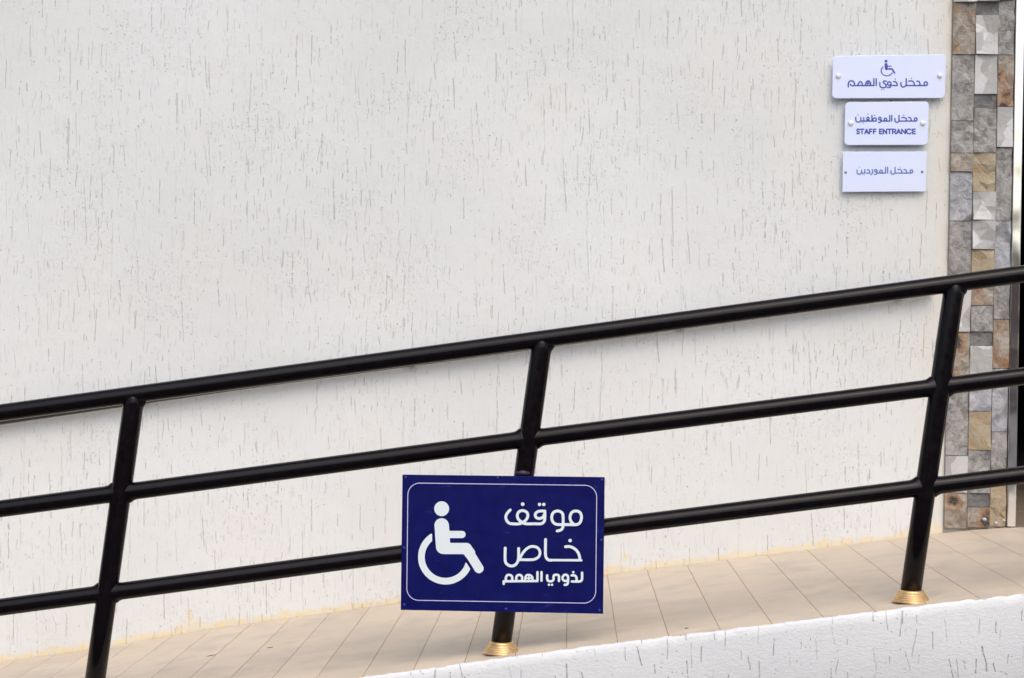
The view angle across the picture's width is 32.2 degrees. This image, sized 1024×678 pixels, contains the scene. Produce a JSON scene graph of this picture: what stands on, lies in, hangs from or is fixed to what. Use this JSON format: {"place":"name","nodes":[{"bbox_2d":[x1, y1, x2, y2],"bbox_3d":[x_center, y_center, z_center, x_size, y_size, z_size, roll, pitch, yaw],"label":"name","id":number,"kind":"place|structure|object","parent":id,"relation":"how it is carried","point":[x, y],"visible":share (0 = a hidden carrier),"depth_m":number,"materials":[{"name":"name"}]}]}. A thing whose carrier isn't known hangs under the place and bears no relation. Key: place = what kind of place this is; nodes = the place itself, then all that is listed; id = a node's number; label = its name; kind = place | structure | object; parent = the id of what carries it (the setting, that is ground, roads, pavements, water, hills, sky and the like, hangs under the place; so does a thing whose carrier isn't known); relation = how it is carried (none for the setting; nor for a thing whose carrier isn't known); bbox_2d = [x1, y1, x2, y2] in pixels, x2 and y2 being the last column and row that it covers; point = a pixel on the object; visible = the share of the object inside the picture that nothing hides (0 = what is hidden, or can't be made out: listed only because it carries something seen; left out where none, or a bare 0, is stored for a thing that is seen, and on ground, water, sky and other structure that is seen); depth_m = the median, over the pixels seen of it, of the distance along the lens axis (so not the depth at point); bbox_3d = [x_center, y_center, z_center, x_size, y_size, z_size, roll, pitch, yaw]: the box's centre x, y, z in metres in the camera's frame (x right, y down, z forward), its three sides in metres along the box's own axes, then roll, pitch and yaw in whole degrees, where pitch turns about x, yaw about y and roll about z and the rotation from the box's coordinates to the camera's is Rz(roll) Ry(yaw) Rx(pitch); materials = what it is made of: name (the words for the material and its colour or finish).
{"place":"outdoors","nodes":[
{"label":"outdoors","id":0,"kind":"place"},
{"bbox_2d":[1005,424,1023,526],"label":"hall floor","id":1,"kind":"structure","parent":0,"point":[1020,487],"depth_m":8.40,"materials":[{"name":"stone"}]},
{"bbox_2d":[1017,136,1023,423],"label":"door","id":2,"kind":"structure","parent":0,"point":[1020,419],"depth_m":15.48,"materials":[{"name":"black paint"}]},
{"bbox_2d":[1022,74,1023,135],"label":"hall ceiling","id":3,"kind":"structure","parent":0,"point":[1023,107],"depth_m":13.64,"materials":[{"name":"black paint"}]},
{"label":"ground","id":4,"kind":"structure","parent":0,"visible":0},
{"bbox_2d":[0,0,951,661],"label":"plaster wall","id":5,"kind":"structure","parent":4,"relation":"on","point":[194,188],"depth_m":6.64,"materials":[{"name":"white paint"}]},
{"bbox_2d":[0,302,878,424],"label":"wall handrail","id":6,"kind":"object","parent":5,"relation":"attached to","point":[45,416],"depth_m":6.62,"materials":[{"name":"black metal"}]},
{"bbox_2d":[842,152,926,191],"bbox_3d":[1.379,-0.619,6.570,0.308,0.154,0.024,1,0,2],"label":"entrance sign","id":7,"kind":"object","parent":5,"relation":"attached to","point":[884,171],"visible":1,"depth_m":6.56,"materials":[{"name":"white plastic"}]},
{"bbox_2d":[844,101,928,144],"bbox_3d":[1.386,-0.798,6.564,0.308,0.165,0.035,1,0,2],"label":"entrance sign","id":8,"kind":"object","parent":5,"relation":"attached to","point":[886,123],"visible":1,"depth_m":6.55,"materials":[{"name":"white plastic"}]},
{"bbox_2d":[832,54,945,98],"bbox_3d":[1.394,-0.971,6.563,0.415,0.167,0.037,1,0,2],"label":"entrance sign","id":9,"kind":"object","parent":5,"relation":"attached to","point":[894,76],"visible":1,"depth_m":6.55,"materials":[{"name":"white plastic"}]},
{"bbox_2d":[0,527,1023,677],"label":"ramp","id":10,"kind":"structure","parent":4,"relation":"on","point":[752,591],"depth_m":5.81,"materials":[{"name":"tile"}]},
{"bbox_2d":[0,265,1023,677],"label":"ramp railing","id":11,"kind":"object","parent":10,"relation":"on","point":[526,439],"visible":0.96,"depth_m":5.21,"materials":[{"name":"black metal"}]},
{"bbox_2d":[401,470,604,613],"bbox_3d":[-0.027,0.591,5.195,0.595,0.416,0.023,1,0,2],"label":"parking sign","id":12,"kind":"object","parent":11,"relation":"attached to","point":[526,542],"visible":1,"depth_m":5.19,"materials":[{"name":"blue metal"}]},
{"bbox_2d":[361,593,1023,677],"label":"ramp side wall","id":13,"kind":"structure","parent":4,"relation":"on","point":[977,638],"depth_m":5.09,"materials":[{"name":"paint"}]},
{"bbox_2d":[943,0,1014,532],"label":"stone column","id":14,"kind":"structure","parent":4,"relation":"on","point":[981,143],"depth_m":6.56,"materials":[{"name":"multicoloured"}]},
{"bbox_3d":[5.608,-0.427,6.565,5.250,4.250,0.250,1,0,2],"label":"wall","id":15,"kind":"object","parent":4,"relation":"on","visible":0},
{"bbox_2d":[1005,0,1023,526],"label":"door frame","id":16,"kind":"object","parent":15,"relation":"attached to","point":[1014,300],"visible":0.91,"depth_m":6.54,"materials":[{"name":"silver metal"}]}
]}

